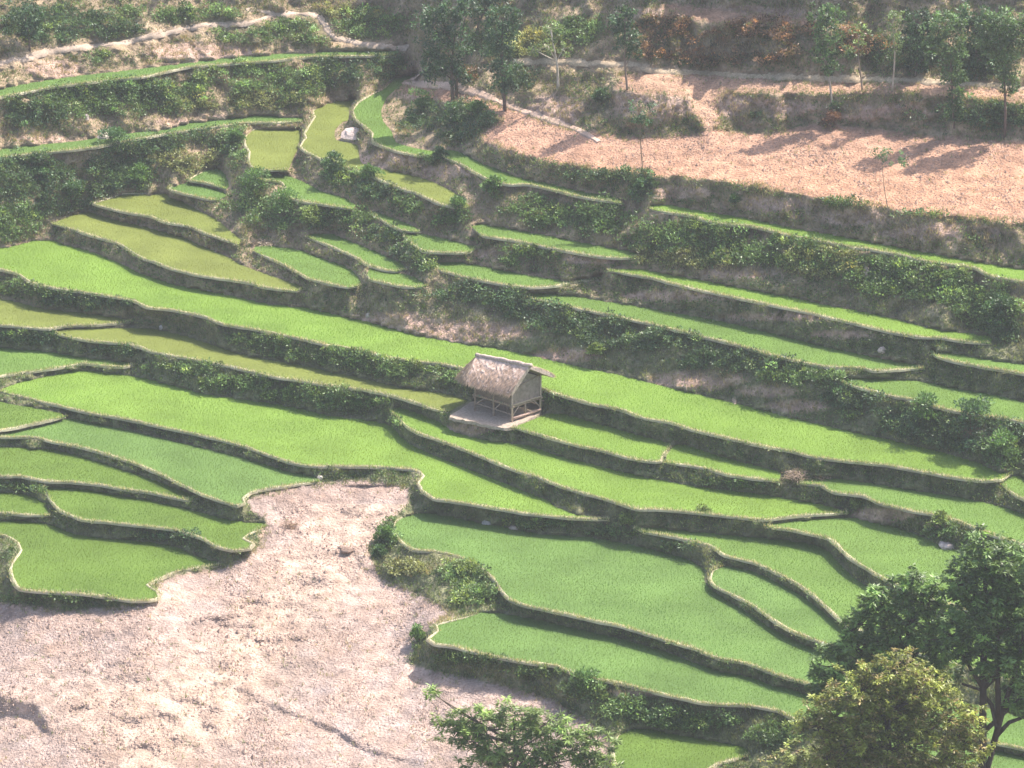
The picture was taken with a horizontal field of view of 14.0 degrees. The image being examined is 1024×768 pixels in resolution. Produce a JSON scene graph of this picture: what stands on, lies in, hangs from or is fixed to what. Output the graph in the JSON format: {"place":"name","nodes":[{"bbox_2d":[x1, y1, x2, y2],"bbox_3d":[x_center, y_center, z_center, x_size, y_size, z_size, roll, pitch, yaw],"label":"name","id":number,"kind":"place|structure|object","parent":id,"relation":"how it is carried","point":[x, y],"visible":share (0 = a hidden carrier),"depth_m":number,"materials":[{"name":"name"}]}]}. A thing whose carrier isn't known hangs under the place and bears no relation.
{"place":"outdoors","nodes":[
{"label":"outdoors","id":0,"kind":"place"},
{"bbox_2d":[0,0,1023,767],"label":"hillside","id":1,"kind":"structure","parent":0,"point":[196,588],"depth_m":181.13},
{"bbox_2d":[0,492,50,516],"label":"rice paddy","id":2,"kind":"structure","parent":1,"relation":"on","point":[20,505],"depth_m":176.26,"materials":[{"name":"green plant"}]},
{"bbox_2d":[5,0,46,51],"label":"forest tree","id":3,"kind":"object","parent":1,"relation":"on","point":[32,27],"visible":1,"depth_m":206.53,"materials":[{"name":"green plant"}]},
{"bbox_2d":[0,401,67,431],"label":"rice paddy","id":4,"kind":"structure","parent":1,"relation":"on","point":[14,417],"depth_m":183.37,"materials":[{"name":"green plant"}]},
{"bbox_2d":[24,150,50,177],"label":"shrub","id":5,"kind":"object","parent":1,"relation":"on","point":[33,157],"visible":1,"depth_m":201.63,"materials":[{"name":"green plant"}]},
{"bbox_2d":[0,298,132,330],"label":"rice paddy","id":6,"kind":"structure","parent":1,"relation":"on","point":[13,314],"depth_m":191.97,"materials":[{"name":"green plant"}]},
{"bbox_2d":[0,347,138,377],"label":"rice paddy","id":7,"kind":"structure","parent":1,"relation":"on","point":[13,362],"depth_m":189.01,"materials":[{"name":"green plant"}]},
{"bbox_2d":[62,177,82,205],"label":"shrub","id":8,"kind":"object","parent":1,"relation":"on","point":[72,183],"visible":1,"depth_m":201.72,"materials":[{"name":"green plant"}]},
{"bbox_2d":[0,446,195,501],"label":"rice paddy","id":9,"kind":"structure","parent":1,"relation":"on","point":[48,466],"depth_m":178.14,"materials":[{"name":"green plant"}]},
{"bbox_2d":[0,520,222,602],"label":"rice paddy","id":10,"kind":"structure","parent":1,"relation":"on","point":[48,558],"depth_m":170.67,"materials":[{"name":"green plant"}]},
{"bbox_2d":[95,125,129,156],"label":"shrub","id":11,"kind":"object","parent":1,"relation":"on","point":[118,132],"visible":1,"depth_m":203.21,"materials":[{"name":"green plant"}]},
{"bbox_2d":[126,161,149,184],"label":"shrub","id":12,"kind":"object","parent":1,"relation":"on","point":[136,170],"visible":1,"depth_m":203.43,"materials":[{"name":"green plant"}]},
{"bbox_2d":[0,115,303,158],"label":"rice paddy","id":13,"kind":"structure","parent":1,"relation":"on","point":[73,146],"depth_m":204.33,"materials":[{"name":"green plant"}]},
{"bbox_2d":[43,487,267,552],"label":"rice paddy","id":14,"kind":"structure","parent":1,"relation":"on","point":[222,534],"depth_m":173.98,"materials":[{"name":"green plant"}]},
{"bbox_2d":[0,418,319,507],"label":"rice paddy","id":15,"kind":"structure","parent":1,"relation":"on","point":[221,478],"depth_m":178.54,"materials":[{"name":"green plant"}]},
{"bbox_2d":[90,191,240,245],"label":"rice paddy","id":16,"kind":"structure","parent":1,"relation":"on","point":[163,207],"depth_m":200.74,"materials":[{"name":"green plant"}]},
{"bbox_2d":[50,212,305,292],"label":"rice paddy","id":17,"kind":"structure","parent":1,"relation":"on","point":[174,253],"depth_m":196.32,"materials":[{"name":"green plant"}]},
{"bbox_2d":[166,182,225,201],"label":"rice paddy","id":18,"kind":"structure","parent":1,"relation":"on","point":[189,189],"depth_m":201.88,"materials":[{"name":"green plant"}]},
{"bbox_2d":[0,50,398,98],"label":"rice paddy","id":19,"kind":"structure","parent":1,"relation":"on","point":[33,87],"depth_m":207.68,"materials":[{"name":"green plant"}]},
{"bbox_2d":[0,10,408,65],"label":"footpath","id":20,"kind":"structure","parent":1,"relation":"on","point":[44,52],"depth_m":210.02,"materials":[{"name":"soil"}]},
{"bbox_2d":[186,167,228,189],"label":"rice paddy","id":21,"kind":"structure","parent":1,"relation":"on","point":[216,177],"depth_m":203.17,"materials":[{"name":"green plant"}]},
{"bbox_2d":[225,127,246,143],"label":"shrub","id":22,"kind":"object","parent":1,"relation":"on","point":[237,133],"visible":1,"depth_m":204.36,"materials":[{"name":"green plant"}]},
{"bbox_2d":[239,165,270,194],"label":"shrub","id":23,"kind":"object","parent":1,"relation":"on","point":[254,172],"visible":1,"depth_m":197.88,"materials":[{"name":"green plant"}]},
{"bbox_2d":[51,328,467,412],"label":"rice paddy","id":24,"kind":"structure","parent":1,"relation":"on","point":[157,342],"depth_m":186.17,"materials":[{"name":"green plant"}]},
{"bbox_2d":[242,129,300,171],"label":"rice paddy","id":25,"kind":"structure","parent":1,"relation":"on","point":[273,150],"depth_m":203.25,"materials":[{"name":"green plant"}]},
{"bbox_2d":[267,185,296,217],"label":"shrub","id":26,"kind":"object","parent":1,"relation":"on","point":[282,192],"visible":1,"depth_m":195.87,"materials":[{"name":"green plant"}]},
{"bbox_2d":[0,481,608,767],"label":"soil lumps","id":27,"kind":"object","parent":1,"relation":"on","point":[249,635],"visible":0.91,"depth_m":164.59,"materials":[{"name":"beige soil"}]},
{"bbox_2d":[0,370,609,520],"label":"rice paddy","id":28,"kind":"structure","parent":1,"relation":"on","point":[298,437],"depth_m":181.04,"materials":[{"name":"green plant"}]},
{"bbox_2d":[256,173,354,209],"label":"rice paddy","id":29,"kind":"structure","parent":1,"relation":"on","point":[312,194],"depth_m":196.58,"materials":[{"name":"green plant"}]},
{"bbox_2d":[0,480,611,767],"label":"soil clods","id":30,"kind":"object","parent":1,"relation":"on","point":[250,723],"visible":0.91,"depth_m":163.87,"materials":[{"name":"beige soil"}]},
{"bbox_2d":[252,245,360,288],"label":"rice paddy","id":31,"kind":"structure","parent":1,"relation":"on","point":[304,264],"depth_m":192.25,"materials":[{"name":"green plant"}]},
{"bbox_2d":[299,203,324,225],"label":"shrub","id":32,"kind":"object","parent":1,"relation":"on","point":[309,210],"visible":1,"depth_m":194.88,"materials":[{"name":"green plant"}]},
{"bbox_2d":[320,150,346,172],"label":"shrub","id":33,"kind":"object","parent":1,"relation":"on","point":[331,163],"visible":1,"depth_m":197.17,"materials":[{"name":"green plant"}]},
{"bbox_2d":[340,127,358,141],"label":"boulder","id":34,"kind":"object","parent":1,"relation":"on","point":[348,135],"visible":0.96,"depth_m":201.81,"materials":[{"name":"stone"}]},
{"bbox_2d":[305,233,406,272],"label":"rice paddy","id":35,"kind":"structure","parent":1,"relation":"on","point":[372,258],"depth_m":192.21,"materials":[{"name":"green plant"}]},
{"bbox_2d":[359,163,385,181],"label":"shrub","id":36,"kind":"object","parent":1,"relation":"on","point":[367,170],"visible":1,"depth_m":195.47,"materials":[{"name":"green plant"}]},
{"bbox_2d":[297,99,468,208],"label":"rice paddy","id":37,"kind":"structure","parent":1,"relation":"on","point":[319,142],"depth_m":200.16,"materials":[{"name":"green plant"}]},
{"bbox_2d":[372,523,396,541],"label":"shrub","id":38,"kind":"object","parent":1,"relation":"on","point":[384,531],"visible":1,"depth_m":170.90,"materials":[{"name":"green plant"}]},
{"bbox_2d":[351,73,434,157],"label":"rice paddy","id":39,"kind":"structure","parent":1,"relation":"on","point":[366,110],"depth_m":202.16,"materials":[{"name":"green plant"}]},
{"bbox_2d":[369,208,419,232],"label":"rice paddy","id":40,"kind":"structure","parent":1,"relation":"on","point":[402,226],"depth_m":192.55,"materials":[{"name":"green plant"}]},
{"bbox_2d":[364,266,428,288],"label":"rice paddy","id":41,"kind":"structure","parent":1,"relation":"on","point":[402,281],"depth_m":188.63,"materials":[{"name":"green plant"}]},
{"bbox_2d":[407,87,432,110],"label":"shrub","id":42,"kind":"object","parent":1,"relation":"on","point":[420,101],"visible":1,"depth_m":201.53,"materials":[{"name":"green plant"}]},
{"bbox_2d":[403,233,477,254],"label":"rice paddy","id":43,"kind":"structure","parent":1,"relation":"on","point":[428,243],"depth_m":189.90,"materials":[{"name":"green plant"}]},
{"bbox_2d":[411,0,484,99],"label":"forest tree","id":44,"kind":"object","parent":1,"relation":"on","point":[441,17],"visible":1,"depth_m":198.27,"materials":[{"name":"green plant"}]},
{"bbox_2d":[438,99,467,122],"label":"shrub","id":45,"kind":"object","parent":1,"relation":"on","point":[452,109],"visible":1,"depth_m":197.21,"materials":[{"name":"green plant"}]},
{"bbox_2d":[448,194,466,213],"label":"shrub","id":46,"kind":"object","parent":1,"relation":"on","point":[457,200],"visible":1,"depth_m":190.71,"materials":[{"name":"green plant"}]},
{"bbox_2d":[452,556,477,575],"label":"shrub","id":47,"kind":"object","parent":1,"relation":"on","point":[472,565],"visible":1,"depth_m":167.19,"materials":[{"name":"green plant"}]},
{"bbox_2d":[454,0,510,33],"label":"forest tree","id":48,"kind":"object","parent":1,"relation":"on","point":[486,3],"visible":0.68,"depth_m":201.10,"materials":[{"name":"green plant"}]},
{"bbox_2d":[480,174,506,192],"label":"shrub","id":49,"kind":"object","parent":1,"relation":"on","point":[491,182],"visible":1,"depth_m":190.70,"materials":[{"name":"green plant"}]},
{"bbox_2d":[449,400,541,430],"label":"earth platform","id":50,"kind":"structure","parent":1,"relation":"on","point":[481,416],"depth_m":178.67,"materials":[{"name":"soil"}]},
{"bbox_2d":[453,353,555,421],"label":"field hut","id":51,"kind":"object","parent":50,"relation":"on","point":[511,384],"visible":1,"depth_m":178.34,"materials":[{"name":"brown wood"}]},
{"bbox_2d":[401,71,600,142],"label":"footpath","id":52,"kind":"structure","parent":1,"relation":"on","point":[471,91],"depth_m":197.39,"materials":[{"name":"soil"}]},
{"bbox_2d":[482,2,526,111],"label":"forest tree","id":53,"kind":"object","parent":1,"relation":"on","point":[507,81],"visible":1,"depth_m":195.23,"materials":[{"name":"green plant"}]},
{"bbox_2d":[0,240,1015,482],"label":"rice paddy","id":54,"kind":"structure","parent":1,"relation":"on","point":[55,265],"depth_m":183.21,"materials":[{"name":"green plant"}]},
{"bbox_2d":[0,0,1023,767],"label":"scrub cover","id":55,"kind":"object","parent":1,"relation":"on","point":[468,584],"visible":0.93,"depth_m":186.16,"materials":[{"name":"green plant"}]},
{"bbox_2d":[0,0,1023,767],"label":"bank grass","id":56,"kind":"structure","parent":1,"relation":"on","point":[406,474],"depth_m":185.24,"materials":[{"name":"green plant"}]},
{"bbox_2d":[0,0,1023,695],"bbox_3d":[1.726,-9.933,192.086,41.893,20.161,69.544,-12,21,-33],"label":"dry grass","id":57,"kind":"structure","parent":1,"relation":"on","point":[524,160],"depth_m":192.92,"materials":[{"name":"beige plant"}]},
{"bbox_2d":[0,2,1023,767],"bbox_3d":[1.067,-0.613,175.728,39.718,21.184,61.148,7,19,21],"label":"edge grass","id":58,"kind":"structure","parent":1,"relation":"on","point":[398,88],"depth_m":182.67,"materials":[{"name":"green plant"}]},
{"bbox_2d":[435,262,599,288],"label":"rice paddy","id":59,"kind":"structure","parent":1,"relation":"on","point":[489,275],"depth_m":186.84,"materials":[{"name":"green plant"}]},
{"bbox_2d":[422,683,623,767],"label":"broadleaf tree","id":60,"kind":"object","parent":1,"relation":"on","point":[465,730],"visible":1,"depth_m":145.97,"materials":[{"name":"green plant"}]},
{"bbox_2d":[441,150,621,204],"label":"rice paddy","id":61,"kind":"structure","parent":1,"relation":"on","point":[481,170],"depth_m":191.17,"materials":[{"name":"green plant"}]},
{"bbox_2d":[527,16,572,89],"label":"sapling tree","id":62,"kind":"object","parent":1,"relation":"on","point":[533,47],"visible":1,"depth_m":195.03,"materials":[{"name":"green plant"}]},
{"bbox_2d":[468,224,636,259],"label":"rice paddy","id":63,"kind":"structure","parent":1,"relation":"on","point":[542,241],"depth_m":187.66,"materials":[{"name":"green plant"}]},
{"bbox_2d":[569,665,600,690],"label":"shrub","id":64,"kind":"object","parent":1,"relation":"on","point":[584,674],"visible":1,"depth_m":157.78,"materials":[{"name":"green plant"}]},
{"bbox_2d":[513,413,671,463],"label":"rice paddy","id":65,"kind":"structure","parent":1,"relation":"on","point":[573,431],"depth_m":176.03,"materials":[{"name":"green plant"}]},
{"bbox_2d":[585,342,608,355],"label":"shrub","id":66,"kind":"object","parent":1,"relation":"on","point":[595,348],"visible":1,"depth_m":181.95,"materials":[{"name":"green plant"}]},
{"bbox_2d":[590,86,611,104],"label":"shrub","id":67,"kind":"object","parent":1,"relation":"on","point":[602,92],"visible":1,"depth_m":193.23,"materials":[{"name":"green plant"}]},
{"bbox_2d":[390,407,847,521],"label":"rice paddy","id":68,"kind":"structure","parent":1,"relation":"on","point":[630,491],"depth_m":172.23,"materials":[{"name":"green plant"}]},
{"bbox_2d":[606,4,643,89],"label":"forest tree","id":69,"kind":"object","parent":1,"relation":"on","point":[625,36],"visible":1,"depth_m":191.55,"materials":[{"name":"green plant"}]},
{"bbox_2d":[617,511,636,528],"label":"shrub","id":70,"kind":"object","parent":1,"relation":"on","point":[626,517],"visible":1,"depth_m":169.98,"materials":[{"name":"green plant"}]},
{"bbox_2d":[627,99,656,167],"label":"sapling tree","id":71,"kind":"object","parent":1,"relation":"on","point":[643,118],"visible":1,"depth_m":187.10,"materials":[{"name":"green plant"}]},
{"bbox_2d":[632,175,653,190],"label":"shrub","id":72,"kind":"object","parent":1,"relation":"on","point":[640,183],"visible":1,"depth_m":187.05,"materials":[{"name":"green plant"}]},
{"bbox_2d":[607,728,750,767],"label":"rice paddy","id":73,"kind":"structure","parent":1,"relation":"on","point":[646,748],"depth_m":154.92,"materials":[{"name":"green plant"}]},
{"bbox_2d":[393,509,1023,750],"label":"rice paddy","id":74,"kind":"structure","parent":1,"relation":"on","point":[659,595],"depth_m":165.29,"materials":[{"name":"green plant"}]},
{"bbox_2d":[397,1,1023,223],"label":"field clods","id":75,"kind":"object","parent":1,"relation":"on","point":[799,141],"visible":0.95,"depth_m":187.45,"materials":[{"name":"soil"}]},
{"bbox_2d":[664,444,780,482],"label":"rice paddy","id":76,"kind":"structure","parent":1,"relation":"on","point":[681,455],"depth_m":172.65,"materials":[{"name":"green plant"}]},
{"bbox_2d":[425,608,1023,767],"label":"rice paddy","id":77,"kind":"structure","parent":1,"relation":"on","point":[613,660],"depth_m":159.77,"materials":[{"name":"green plant"}]},
{"bbox_2d":[525,293,927,372],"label":"rice paddy","id":78,"kind":"structure","parent":1,"relation":"on","point":[774,345],"depth_m":179.71,"materials":[{"name":"green plant"}]},
{"bbox_2d":[513,57,1023,90],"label":"footpath","id":79,"kind":"structure","parent":1,"relation":"on","point":[777,77],"depth_m":191.88,"materials":[{"name":"soil"}]},
{"bbox_2d":[758,738,830,767],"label":"broadleaf tree","id":80,"kind":"object","parent":1,"relation":"on","point":[788,758],"visible":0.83,"depth_m":146.46,"materials":[{"name":"green plant"}]},
{"bbox_2d":[606,267,991,344],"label":"rice paddy","id":81,"kind":"structure","parent":1,"relation":"on","point":[880,323],"depth_m":179.55,"materials":[{"name":"green plant"}]},
{"bbox_2d":[706,563,934,675],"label":"rice paddy","id":82,"kind":"structure","parent":1,"relation":"on","point":[786,608],"depth_m":163.01,"materials":[{"name":"green plant"}]},
{"bbox_2d":[634,525,1022,681],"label":"rice paddy","id":83,"kind":"structure","parent":1,"relation":"on","point":[826,581],"depth_m":166.08,"materials":[{"name":"green plant"}]},
{"bbox_2d":[806,1,856,105],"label":"forest tree","id":84,"kind":"object","parent":1,"relation":"on","point":[823,49],"visible":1,"depth_m":187.96,"materials":[{"name":"green plant"}]},
{"bbox_2d":[823,109,841,127],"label":"shrub","id":85,"kind":"object","parent":1,"relation":"on","point":[832,115],"visible":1,"depth_m":188.62,"materials":[{"name":"brown plant"}]},
{"bbox_2d":[649,204,1023,283],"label":"rice paddy","id":86,"kind":"structure","parent":1,"relation":"on","point":[994,271],"depth_m":181.16,"materials":[{"name":"green plant"}]},
{"bbox_2d":[844,21,871,89],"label":"sapling tree","id":87,"kind":"object","parent":1,"relation":"on","point":[861,42],"visible":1,"depth_m":187.98,"materials":[{"name":"green plant"}]},
{"bbox_2d":[803,562,963,757],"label":"broadleaf tree","id":88,"kind":"object","parent":1,"relation":"on","point":[868,639],"visible":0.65,"depth_m":142.50,"materials":[{"name":"green plant"}]},
{"bbox_2d":[870,146,908,206],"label":"sapling tree","id":89,"kind":"object","parent":1,"relation":"on","point":[900,158],"visible":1,"depth_m":180.49,"materials":[{"name":"green plant"}]},
{"bbox_2d":[876,10,904,91],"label":"sapling tree","id":90,"kind":"object","parent":1,"relation":"on","point":[888,38],"visible":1,"depth_m":187.11,"materials":[{"name":"green plant"}]},
{"bbox_2d":[763,517,1023,616],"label":"rice paddy","id":91,"kind":"structure","parent":1,"relation":"on","point":[879,549],"depth_m":166.07,"materials":[{"name":"green plant"}]},
{"bbox_2d":[790,644,998,767],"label":"broadleaf tree","id":92,"kind":"object","parent":1,"relation":"on","point":[890,691],"visible":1,"depth_m":139.93,"materials":[{"name":"green plant"}]},
{"bbox_2d":[800,478,1023,545],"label":"rice paddy","id":93,"kind":"structure","parent":1,"relation":"on","point":[969,513],"depth_m":167.87,"materials":[{"name":"green plant"}]},
{"bbox_2d":[891,7,944,76],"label":"forest tree","id":94,"kind":"object","parent":1,"relation":"on","point":[912,33],"visible":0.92,"depth_m":187.96,"materials":[{"name":"green plant"}]},
{"bbox_2d":[910,390,942,420],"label":"shrub","id":95,"kind":"object","parent":1,"relation":"on","point":[925,397],"visible":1,"depth_m":171.98,"materials":[{"name":"green plant"}]},
{"bbox_2d":[842,378,1023,423],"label":"rice paddy","id":96,"kind":"structure","parent":1,"relation":"on","point":[907,390],"depth_m":173.45,"materials":[{"name":"green plant"}]},
{"bbox_2d":[930,509,948,527],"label":"shrub","id":97,"kind":"object","parent":1,"relation":"on","point":[939,517],"visible":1,"depth_m":166.25,"materials":[{"name":"green plant"}]},
{"bbox_2d":[917,8,974,128],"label":"forest tree","id":98,"kind":"object","parent":1,"relation":"on","point":[949,52],"visible":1,"depth_m":185.01,"materials":[{"name":"green plant"}]},
{"bbox_2d":[914,522,1023,767],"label":"broadleaf tree","id":99,"kind":"object","parent":1,"relation":"on","point":[999,573],"visible":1,"depth_m":141.59,"materials":[{"name":"green plant"}]},
{"bbox_2d":[947,0,994,76],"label":"forest tree","id":100,"kind":"object","parent":1,"relation":"on","point":[971,22],"visible":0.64,"depth_m":187.06,"materials":[{"name":"green plant"}]},
{"bbox_2d":[948,393,995,433],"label":"shrub","id":101,"kind":"object","parent":1,"relation":"on","point":[969,407],"visible":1,"depth_m":170.40,"materials":[{"name":"green plant"}]},
{"bbox_2d":[928,349,1023,375],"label":"rice paddy","id":102,"kind":"structure","parent":1,"relation":"on","point":[977,362],"depth_m":174.13,"materials":[{"name":"green plant"}]},
{"bbox_2d":[981,293,1015,319],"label":"shrub","id":103,"kind":"object","parent":1,"relation":"on","point":[1000,300],"visible":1,"depth_m":175.06,"materials":[{"name":"green plant"}]},
{"bbox_2d":[973,4,1023,138],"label":"forest tree","id":104,"kind":"object","parent":1,"relation":"on","point":[1000,47],"visible":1,"depth_m":183.87,"materials":[{"name":"green plant"}]},
{"bbox_2d":[983,426,1018,458],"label":"shrub","id":105,"kind":"object","parent":1,"relation":"on","point":[1002,444],"visible":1,"depth_m":169.05,"materials":[{"name":"green plant"}]},
{"bbox_2d":[997,475,1023,501],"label":"rice paddy","id":106,"kind":"structure","parent":1,"relation":"on","point":[1015,485],"depth_m":168.19,"materials":[{"name":"green plant"}]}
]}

